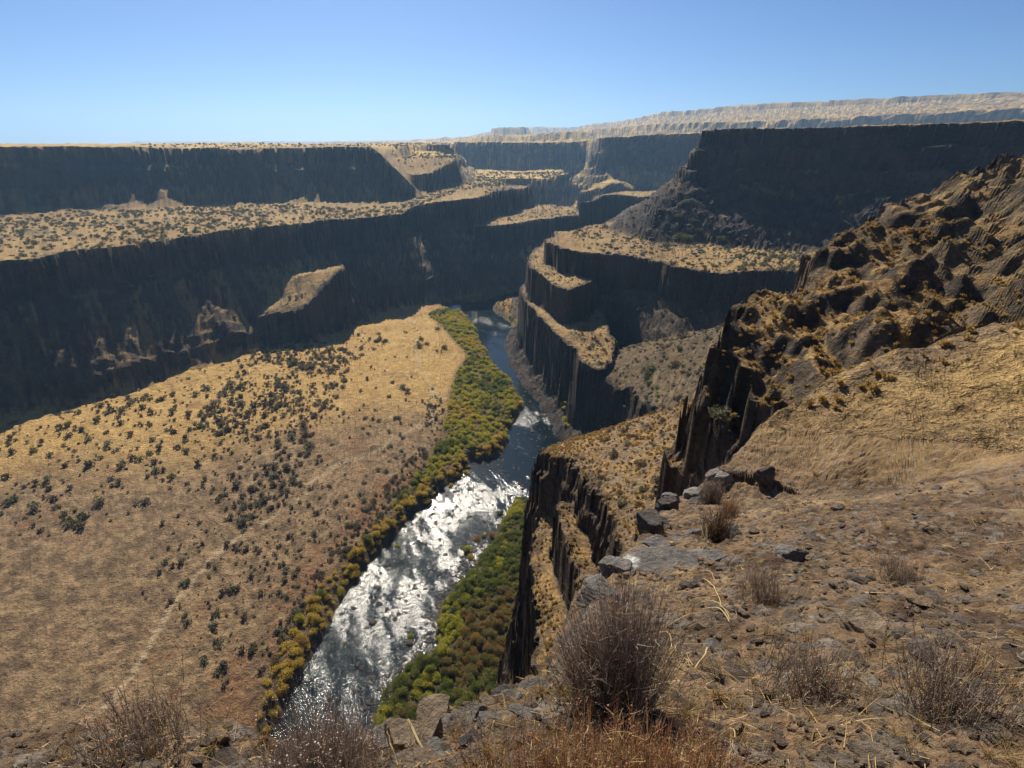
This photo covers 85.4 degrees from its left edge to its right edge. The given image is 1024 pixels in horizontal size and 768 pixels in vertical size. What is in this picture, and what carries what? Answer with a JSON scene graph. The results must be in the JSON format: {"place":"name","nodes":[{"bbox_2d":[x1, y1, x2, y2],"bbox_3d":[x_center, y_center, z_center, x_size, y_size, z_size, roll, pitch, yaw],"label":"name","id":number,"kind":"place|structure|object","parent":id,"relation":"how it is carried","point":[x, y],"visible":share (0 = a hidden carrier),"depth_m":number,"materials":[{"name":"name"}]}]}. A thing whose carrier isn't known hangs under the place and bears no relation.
{"place":"outdoors","nodes":[
{"label":"outdoors","id":0,"kind":"place"},
{"bbox_2d":[0,142,483,213],"bbox_3d":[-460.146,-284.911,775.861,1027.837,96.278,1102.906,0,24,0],"label":"plateau","id":1,"kind":"structure","parent":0,"point":[76,174],"depth_m":448.23,"materials":[{"name":"stone"}]},
{"bbox_2d":[0,141,528,735],"bbox_3d":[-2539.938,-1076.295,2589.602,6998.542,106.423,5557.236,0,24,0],"label":"riverbank","id":2,"kind":"structure","parent":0,"point":[84,623],"depth_m":154.99,"materials":[{"name":"soil"}]},
{"bbox_2d":[92,496,105,504],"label":"sagebrush","id":3,"kind":"object","parent":2,"relation":"on","point":[100,500],"visible":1,"depth_m":160.70,"materials":[{"name":"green plant"}]},
{"bbox_2d":[291,656,304,668],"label":"willow shrub","id":4,"kind":"object","parent":2,"relation":"on","point":[300,663],"visible":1,"depth_m":113.59,"materials":[{"name":"yellow plant"}]},
{"bbox_2d":[293,612,304,622],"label":"willow shrub","id":5,"kind":"object","parent":2,"relation":"on","point":[298,618],"visible":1,"depth_m":122.54,"materials":[{"name":"green plant"}]},
{"bbox_2d":[296,635,306,644],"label":"willow shrub","id":6,"kind":"object","parent":2,"relation":"on","point":[302,640],"visible":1,"depth_m":118.15,"materials":[{"name":"orange plant"}]},
{"bbox_2d":[302,441,316,448],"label":"sagebrush","id":7,"kind":"object","parent":2,"relation":"on","point":[308,444],"visible":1,"depth_m":190.23,"materials":[{"name":"green plant"}]},
{"bbox_2d":[305,594,319,603],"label":"willow shrub","id":8,"kind":"object","parent":2,"relation":"on","point":[310,599],"visible":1,"depth_m":127.41,"materials":[{"name":"yellow plant"}]},
{"bbox_2d":[310,614,321,625],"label":"willow shrub","id":9,"kind":"object","parent":2,"relation":"on","point":[318,620],"visible":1,"depth_m":122.78,"materials":[{"name":"yellow plant"}]},
{"bbox_2d":[311,603,321,612],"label":"willow shrub","id":10,"kind":"object","parent":2,"relation":"on","point":[315,607],"visible":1,"depth_m":125.95,"materials":[{"name":"yellow plant"}]},
{"bbox_2d":[321,593,332,601],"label":"willow shrub","id":11,"kind":"object","parent":2,"relation":"on","point":[326,597],"visible":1,"depth_m":129.74,"materials":[{"name":"yellow plant"}]},
{"bbox_2d":[380,684,389,695],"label":"willow shrub","id":12,"kind":"object","parent":2,"relation":"on","point":[384,692],"visible":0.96,"depth_m":108.30,"materials":[{"name":"green plant"}]},
{"bbox_2d":[384,703,393,715],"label":"willow shrub","id":13,"kind":"object","parent":2,"relation":"on","point":[388,708],"visible":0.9,"depth_m":103.18,"materials":[{"name":"green plant"}]},
{"bbox_2d":[389,693,400,703],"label":"willow shrub","id":14,"kind":"object","parent":2,"relation":"on","point":[393,697],"visible":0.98,"depth_m":105.63,"materials":[{"name":"green plant"}]},
{"bbox_2d":[391,678,401,689],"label":"willow shrub","id":15,"kind":"object","parent":2,"relation":"on","point":[395,683],"visible":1,"depth_m":107.98,"materials":[{"name":"green plant"}]},
{"bbox_2d":[395,686,408,696],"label":"willow shrub","id":16,"kind":"object","parent":2,"relation":"on","point":[402,690],"visible":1,"depth_m":106.51,"materials":[{"name":"green plant"}]},
{"bbox_2d":[0,127,808,557],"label":"scree","id":17,"kind":"structure","parent":2,"relation":"on","point":[662,245],"depth_m":250.09,"materials":[{"name":"stone"}]},
{"bbox_2d":[0,142,811,687],"bbox_3d":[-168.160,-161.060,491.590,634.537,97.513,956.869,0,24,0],"label":"scrub","id":18,"kind":"object","parent":2,"relation":"on","point":[80,524],"visible":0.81,"depth_m":218.69,"materials":[{"name":"green plant"}]},
{"bbox_2d":[257,298,569,734],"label":"thicket","id":19,"kind":"object","parent":2,"relation":"on","point":[493,560],"visible":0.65,"depth_m":156.28,"materials":[{"name":"green plant"}]},
{"bbox_2d":[413,678,422,689],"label":"willow shrub","id":20,"kind":"object","parent":2,"relation":"on","point":[420,684],"visible":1,"depth_m":108.00,"materials":[{"name":"green plant"}]},
{"bbox_2d":[416,654,426,665],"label":"willow shrub","id":21,"kind":"object","parent":2,"relation":"on","point":[423,658],"visible":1,"depth_m":112.41,"materials":[{"name":"green plant"}]},
{"bbox_2d":[289,307,565,733],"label":"river stones","id":22,"kind":"object","parent":2,"relation":"on","point":[426,645],"visible":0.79,"depth_m":142.81,"materials":[{"name":"stone"}]},
{"bbox_2d":[424,664,436,671],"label":"willow shrub","id":23,"kind":"object","parent":2,"relation":"on","point":[432,667],"visible":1,"depth_m":111.02,"materials":[{"name":"green plant"}]},
{"bbox_2d":[435,646,445,657],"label":"willow shrub","id":24,"kind":"object","parent":2,"relation":"on","point":[439,650],"visible":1,"depth_m":114.48,"materials":[{"name":"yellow plant"}]},
{"bbox_2d":[442,656,452,666],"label":"willow shrub","id":25,"kind":"object","parent":2,"relation":"on","point":[447,661],"visible":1,"depth_m":112.51,"materials":[{"name":"green plant"}]},
{"bbox_2d":[447,665,458,675],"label":"willow shrub","id":26,"kind":"object","parent":2,"relation":"on","point":[452,670],"visible":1,"depth_m":110.26,"materials":[{"name":"green plant"}]},
{"bbox_2d":[451,617,462,626],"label":"willow shrub","id":27,"kind":"object","parent":2,"relation":"on","point":[455,622],"visible":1,"depth_m":121.67,"materials":[{"name":"green plant"}]},
{"bbox_2d":[465,672,474,683],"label":"willow shrub","id":28,"kind":"object","parent":2,"relation":"on","point":[469,677],"visible":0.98,"depth_m":108.86,"materials":[{"name":"green plant"}]},
{"bbox_2d":[469,632,479,644],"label":"willow shrub","id":29,"kind":"object","parent":2,"relation":"on","point":[475,634],"visible":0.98,"depth_m":117.28,"materials":[{"name":"brown plant"}]},
{"bbox_2d":[469,679,483,690],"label":"willow shrub","id":30,"kind":"object","parent":2,"relation":"on","point":[478,685],"visible":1,"depth_m":107.12,"materials":[{"name":"green plant"}]},
{"bbox_2d":[476,636,485,646],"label":"willow shrub","id":31,"kind":"object","parent":2,"relation":"on","point":[478,640],"visible":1,"depth_m":116.25,"materials":[{"name":"brown plant"}]},
{"bbox_2d":[485,681,495,694],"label":"willow shrub","id":32,"kind":"object","parent":2,"relation":"on","point":[489,688],"visible":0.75,"depth_m":106.43,"materials":[{"name":"green plant"}]},
{"bbox_2d":[493,644,504,655],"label":"willow shrub","id":33,"kind":"object","parent":2,"relation":"on","point":[498,649],"visible":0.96,"depth_m":114.48,"materials":[{"name":"brown plant"}]},
{"bbox_2d":[493,610,504,619],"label":"willow shrub","id":34,"kind":"object","parent":2,"relation":"on","point":[497,615],"visible":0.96,"depth_m":122.40,"materials":[{"name":"brown plant"}]},
{"bbox_2d":[0,169,655,413],"bbox_3d":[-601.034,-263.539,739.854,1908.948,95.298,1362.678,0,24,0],"label":"canyon wall","id":35,"kind":"structure","parent":0,"point":[57,301],"depth_m":299.02,"materials":[{"name":"stone"}]},
{"bbox_2d":[270,292,561,753],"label":"river","id":36,"kind":"structure","parent":0,"point":[492,327],"depth_m":140.85,"materials":[{"name":"liquid"}]},
{"bbox_2d":[0,321,1023,767],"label":"ground","id":37,"kind":"structure","parent":0,"point":[914,423],"depth_m":7.51,"materials":[{"name":"soil"}]},
{"bbox_2d":[38,648,236,767],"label":"dry bush","id":38,"kind":"object","parent":37,"relation":"on","point":[133,732],"visible":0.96,"depth_m":1.76,"materials":[{"name":"plant"}]},
{"bbox_2d":[182,724,207,738],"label":"rock","id":39,"kind":"object","parent":37,"relation":"on","point":[192,729],"visible":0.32,"depth_m":1.91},
{"bbox_2d":[201,669,357,767],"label":"dry bush","id":40,"kind":"object","parent":37,"relation":"on","point":[283,753],"visible":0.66,"depth_m":1.57,"materials":[{"name":"plant"}]},
{"bbox_2d":[250,678,398,767],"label":"dry bush","id":41,"kind":"object","parent":37,"relation":"on","point":[333,758],"visible":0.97,"depth_m":1.53,"materials":[{"name":"plant"}]},
{"bbox_2d":[291,689,415,767],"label":"dry bush","id":42,"kind":"object","parent":37,"relation":"on","point":[370,755],"visible":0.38,"depth_m":1.66,"materials":[{"name":"plant"}]},
{"bbox_2d":[346,724,376,751],"bbox_3d":[-0.507,1.220,1.911,0.098,0.077,0.104,12,26,25],"label":"rock","id":43,"kind":"object","parent":37,"relation":"on","point":[367,727],"visible":0.13,"depth_m":1.89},
{"bbox_2d":[368,723,389,749],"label":"rock","id":44,"kind":"object","parent":37,"relation":"on","point":[379,734],"visible":0.14,"depth_m":1.86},
{"bbox_2d":[388,751,405,763],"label":"rock","id":45,"kind":"object","parent":37,"relation":"on","point":[398,756],"visible":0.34,"depth_m":1.73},
{"bbox_2d":[384,717,425,746],"bbox_3d":[-0.337,1.176,1.856,0.202,0.061,0.127,0,24,0],"label":"rock","id":46,"kind":"object","parent":37,"relation":"on","point":[403,727],"visible":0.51,"depth_m":1.85,"materials":[{"name":"stone"}]},
{"bbox_2d":[401,746,437,767],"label":"rock","id":47,"kind":"object","parent":37,"relation":"on","point":[414,756],"visible":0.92,"depth_m":1.64,"materials":[{"name":"stone"}]},
{"bbox_2d":[406,718,422,746],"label":"dry stalk","id":48,"kind":"object","parent":47,"relation":"on","point":[413,731],"visible":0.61,"depth_m":1.73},
{"bbox_2d":[418,710,442,747],"bbox_3d":[-0.267,1.142,1.774,0.059,0.082,0.178,7,25,15],"label":"rock","id":49,"kind":"object","parent":37,"relation":"on","point":[433,726],"visible":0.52,"depth_m":1.78,"materials":[{"name":"stone"}]},
{"bbox_2d":[416,694,449,722],"bbox_3d":[-0.277,1.153,1.938,0.113,0.068,0.135,0,24,0],"label":"rock","id":50,"kind":"object","parent":37,"relation":"on","point":[428,702],"visible":0.48,"depth_m":1.94,"materials":[{"name":"stone"}]},
{"bbox_2d":[427,737,450,756],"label":"rock","id":51,"kind":"object","parent":37,"relation":"on","point":[434,743],"visible":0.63,"depth_m":1.70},
{"bbox_2d":[441,713,453,728],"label":"rock","id":52,"kind":"object","parent":37,"relation":"on","point":[449,716],"visible":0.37,"depth_m":1.88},
{"bbox_2d":[452,711,467,726],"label":"rock","id":53,"kind":"object","parent":37,"relation":"on","point":[460,714],"visible":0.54,"depth_m":1.90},
{"bbox_2d":[458,734,474,747],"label":"rock","id":54,"kind":"object","parent":37,"relation":"on","point":[462,739],"visible":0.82,"depth_m":1.71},
{"bbox_2d":[458,701,487,725],"bbox_3d":[-0.140,1.157,1.921,0.133,0.043,0.086,-10,25,-21],"label":"rock","id":55,"kind":"object","parent":37,"relation":"on","point":[475,708],"visible":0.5,"depth_m":1.93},
{"bbox_2d":[477,711,498,727],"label":"rock","id":56,"kind":"object","parent":37,"relation":"on","point":[484,714],"visible":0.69,"depth_m":1.87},
{"bbox_2d":[414,687,568,767],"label":"dry bush","id":57,"kind":"object","parent":37,"relation":"on","point":[495,760],"visible":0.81,"depth_m":1.38,"materials":[{"name":"plant"}]},
{"bbox_2d":[492,683,509,699],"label":"rock","id":58,"kind":"object","parent":37,"relation":"on","point":[502,688],"visible":0.45,"depth_m":2.12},
{"bbox_2d":[491,706,517,721],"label":"rock","id":59,"kind":"object","parent":37,"relation":"on","point":[502,710],"visible":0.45,"depth_m":1.90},
{"bbox_2d":[0,465,1023,767],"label":"gravel","id":60,"kind":"structure","parent":37,"relation":"on","point":[878,753],"depth_m":2.14,"materials":[{"name":"gravel"}]},
{"bbox_2d":[2,512,1023,767],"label":"straw litter","id":61,"kind":"object","parent":37,"relation":"on","point":[732,676],"visible":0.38,"depth_m":2.00,"materials":[{"name":"plant"}]},
{"bbox_2d":[503,689,523,700],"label":"rock","id":62,"kind":"object","parent":37,"relation":"on","point":[520,692],"visible":0.62,"depth_m":2.08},
{"bbox_2d":[507,702,534,717],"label":"rock","id":63,"kind":"object","parent":37,"relation":"on","point":[514,707],"visible":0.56,"depth_m":1.91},
{"bbox_2d":[518,677,554,690],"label":"rock","id":64,"kind":"object","parent":37,"relation":"on","point":[523,683],"visible":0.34,"depth_m":2.20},
{"bbox_2d":[458,666,628,767],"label":"dry bush","id":65,"kind":"object","parent":37,"relation":"on","point":[539,754],"visible":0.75,"depth_m":1.35,"materials":[{"name":"plant"}]},
{"bbox_2d":[548,674,572,692],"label":"rock","id":66,"kind":"object","parent":37,"relation":"on","point":[553,676],"visible":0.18,"depth_m":2.21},
{"bbox_2d":[536,602,650,719],"bbox_3d":[0.288,0.993,1.975,0.419,0.378,0.408,0,24,0],"label":"dry bush","id":67,"kind":"object","parent":37,"relation":"on","point":[570,676],"visible":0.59,"depth_m":1.96,"materials":[{"name":"plant"}]},
{"bbox_2d":[584,572,608,585],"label":"rock","id":68,"kind":"object","parent":37,"relation":"on","point":[593,577],"visible":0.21,"depth_m":5.82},
{"bbox_2d":[575,579,621,607],"bbox_3d":[0.652,1.589,4.250,0.376,0.123,0.214,-4,24,-9],"label":"rock","id":69,"kind":"object","parent":37,"relation":"on","point":[590,585],"visible":0.49,"depth_m":4.19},
{"bbox_2d":[598,555,632,574],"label":"rock","id":70,"kind":"object","parent":37,"relation":"on","point":[605,563],"visible":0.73,"depth_m":5.82,"materials":[{"name":"stone"}]},
{"bbox_2d":[516,673,742,767],"bbox_3d":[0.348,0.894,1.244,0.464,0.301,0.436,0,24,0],"label":"dry grass","id":71,"kind":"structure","parent":37,"relation":"on","point":[648,762],"depth_m":1.29,"materials":[{"name":"plant"}]},
{"bbox_2d":[622,544,647,557],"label":"rock","id":72,"kind":"object","parent":37,"relation":"on","point":[637,547],"visible":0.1,"depth_m":6.47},
{"bbox_2d":[544,550,727,724],"bbox_3d":[0.411,0.924,1.892,0.598,0.591,0.582,0,24,0],"label":"dry bush","id":73,"kind":"object","parent":37,"relation":"on","point":[634,668],"visible":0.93,"depth_m":1.90,"materials":[{"name":"plant"}]},
{"bbox_2d":[636,508,663,534],"bbox_3d":[2.274,2.379,9.038,0.403,0.552,0.498,-8,25,-19],"label":"rock","id":74,"kind":"object","parent":37,"relation":"on","point":[648,520],"visible":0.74,"depth_m":8.92,"materials":[{"name":"stone"}]},
{"bbox_2d":[639,534,669,546],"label":"rock","id":75,"kind":"object","parent":37,"relation":"on","point":[656,540],"visible":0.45,"depth_m":7.04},
{"bbox_2d":[623,546,698,573],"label":"slab","id":76,"kind":"structure","parent":37,"relation":"on","point":[654,558],"depth_m":6.01,"materials":[{"name":"stone"}]},
{"bbox_2d":[659,515,671,530],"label":"rock","id":77,"kind":"object","parent":37,"relation":"on","point":[666,525],"visible":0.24,"depth_m":9.59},
{"bbox_2d":[654,496,678,511],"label":"rock","id":78,"kind":"object","parent":37,"relation":"on","point":[666,502],"visible":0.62,"depth_m":13.05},
{"bbox_2d":[661,492,679,502],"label":"rock","id":79,"kind":"object","parent":37,"relation":"on","point":[670,494],"visible":0.25,"depth_m":15.18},
{"bbox_2d":[683,487,702,498],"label":"rock","id":80,"kind":"object","parent":37,"relation":"on","point":[688,493],"visible":0.61,"depth_m":15.55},
{"bbox_2d":[685,529,700,534],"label":"rock","id":81,"kind":"object","parent":37,"relation":"on","point":[694,531],"visible":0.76,"depth_m":8.70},
{"bbox_2d":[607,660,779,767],"bbox_3d":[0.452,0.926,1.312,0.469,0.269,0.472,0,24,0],"label":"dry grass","id":82,"kind":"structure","parent":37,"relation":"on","point":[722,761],"depth_m":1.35,"materials":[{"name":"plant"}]},
{"bbox_2d":[688,496,705,504],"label":"rock","id":83,"kind":"object","parent":37,"relation":"on","point":[691,500],"visible":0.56,"depth_m":15.09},
{"bbox_2d":[688,549,708,557],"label":"rock","id":84,"kind":"object","parent":37,"relation":"on","point":[702,553],"visible":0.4,"depth_m":6.38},
{"bbox_2d":[702,638,722,652],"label":"rock","id":85,"kind":"object","parent":37,"relation":"on","point":[711,644],"visible":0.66,"depth_m":2.90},
{"bbox_2d":[696,476,731,504],"bbox_3d":[5.502,2.900,15.130,1.015,0.840,0.895,0,24,0],"label":"dry bush","id":86,"kind":"object","parent":37,"relation":"on","point":[709,493],"visible":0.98,"depth_m":15.10,"materials":[{"name":"plant"}]},
{"bbox_2d":[705,468,722,478],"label":"rock","id":87,"kind":"object","parent":37,"relation":"on","point":[711,473],"visible":0.57,"depth_m":16.11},
{"bbox_2d":[707,549,726,561],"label":"rock","id":88,"kind":"object","parent":37,"relation":"on","point":[716,555],"visible":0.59,"depth_m":6.20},
{"bbox_2d":[696,504,740,542],"bbox_3d":[2.570,1.757,6.916,0.563,0.536,0.493,8,25,18],"label":"dry bush","id":89,"kind":"object","parent":37,"relation":"on","point":[717,531],"visible":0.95,"depth_m":6.91,"materials":[{"name":"plant"}]},
{"bbox_2d":[715,472,733,483],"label":"rock","id":90,"kind":"object","parent":37,"relation":"on","point":[724,477],"visible":0.88,"depth_m":15.84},
{"bbox_2d":[714,493,741,519],"bbox_3d":[4.337,2.487,11.159,0.594,0.573,0.578,0,24,0],"label":"dry bush","id":91,"kind":"object","parent":37,"relation":"on","point":[731,508],"visible":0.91,"depth_m":11.15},
{"bbox_2d":[724,523,741,538],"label":"rock","id":92,"kind":"object","parent":37,"relation":"on","point":[735,530],"visible":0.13,"depth_m":8.12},
{"bbox_2d":[753,466,775,486],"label":"rock","id":93,"kind":"object","parent":37,"relation":"on","point":[765,476],"visible":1,"depth_m":15.50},
{"bbox_2d":[731,554,806,608],"bbox_3d":[1.799,1.422,3.918,0.558,0.316,0.491,0,24,0],"label":"dry bush","id":94,"kind":"object","parent":37,"relation":"on","point":[763,588],"visible":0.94,"depth_m":3.93,"materials":[{"name":"plant"}]},
{"bbox_2d":[533,216,1023,667],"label":"bunch grass","id":95,"kind":"structure","parent":37,"relation":"on","point":[872,385],"depth_m":40.99,"materials":[{"name":"plant"}]},
{"bbox_2d":[773,543,808,561],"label":"rock","id":96,"kind":"object","parent":37,"relation":"on","point":[785,551],"visible":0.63,"depth_m":5.74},
{"bbox_2d":[732,621,891,720],"bbox_3d":[1.102,1.049,2.024,0.533,0.233,0.452,10,25,21],"label":"dry bush","id":97,"kind":"object","parent":37,"relation":"on","point":[800,687],"visible":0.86,"depth_m":2.04,"materials":[{"name":"plant"}]},
{"bbox_2d":[838,609,888,633],"bbox_3d":[1.950,1.339,3.064,0.216,0.090,0.208,-12,26,-25],"label":"rock","id":98,"kind":"object","parent":37,"relation":"on","point":[853,620],"visible":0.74,"depth_m":3.05,"materials":[{"name":"stone"}]},
{"bbox_2d":[863,543,937,586],"bbox_3d":[3.346,1.582,4.784,0.548,0.219,0.544,0,24,0],"label":"dry bush","id":99,"kind":"object","parent":37,"relation":"on","point":[903,572],"visible":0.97,"depth_m":4.75,"materials":[{"name":"plant"}]},
{"bbox_2d":[875,596,1023,752],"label":"dry bush","id":100,"kind":"object","parent":37,"relation":"on","point":[965,704],"visible":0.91,"depth_m":1.77,"materials":[{"name":"plant"}]},
{"bbox_2d":[0,0,1023,143],"label":"sky","id":101,"kind":"structure","parent":0,"point":[72,71],"materials":[{"name":"blue"}]},
{"bbox_2d":[326,132,701,211],"bbox_3d":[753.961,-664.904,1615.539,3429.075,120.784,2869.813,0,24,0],"label":"canyon wall","id":102,"kind":"structure","parent":0,"point":[612,164],"depth_m":789.30,"materials":[{"name":"stone"}]},
{"bbox_2d":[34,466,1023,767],"bbox_3d":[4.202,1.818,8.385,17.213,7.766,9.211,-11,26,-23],"label":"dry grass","id":103,"kind":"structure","parent":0,"point":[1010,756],"depth_m":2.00,"materials":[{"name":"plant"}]},
{"bbox_2d":[146,92,1023,143],"bbox_3d":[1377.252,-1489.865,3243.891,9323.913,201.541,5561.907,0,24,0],"label":"hills","id":104,"kind":"structure","parent":0,"point":[979,107],"depth_m":1542.73,"materials":[{"name":"soil"}]},
{"bbox_2d":[490,401,691,695],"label":"rocky spur","id":105,"kind":"structure","parent":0,"point":[598,524],"depth_m":55.21,"materials":[{"name":"rock"},{"name":"dry grass"}]},
{"bbox_2d":[633,458,647,466],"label":"sagebrush","id":106,"kind":"object","parent":105,"relation":"on","point":[640,462],"visible":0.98,"depth_m":52.23,"materials":[{"name":"green plant"}]},
{"bbox_2d":[564,326,722,440],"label":"slope","id":107,"kind":"structure","parent":0,"point":[597,401],"depth_m":177.35,"materials":[{"name":"rock"},{"name":"soil"},{"name":"dry grass"}]},
{"bbox_2d":[504,218,819,441],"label":"promontory","id":108,"kind":"structure","parent":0,"point":[539,345],"depth_m":236.55,"materials":[{"name":"rock"},{"name":"dry grass"}]},
{"bbox_2d":[680,234,693,240],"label":"sagebrush","id":109,"kind":"object","parent":108,"relation":"on","point":[687,238],"visible":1,"depth_m":271.80,"materials":[{"name":"green plant"}]},
{"bbox_2d":[490,119,1023,250],"bbox_3d":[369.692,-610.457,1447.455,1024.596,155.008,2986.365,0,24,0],"label":"butte","id":110,"kind":"object","parent":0,"point":[822,186],"visible":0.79,"depth_m":260.36,"materials":[{"name":"rock"}]},
{"bbox_2d":[651,153,1023,510],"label":"cliff","id":111,"kind":"structure","parent":0,"point":[984,207],"depth_m":37.99,"materials":[{"name":"rock"}]},
{"bbox_2d":[708,404,740,423],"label":"sagebrush","id":112,"kind":"object","parent":111,"relation":"on","point":[719,411],"visible":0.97,"depth_m":33.91,"materials":[{"name":"green plant"}]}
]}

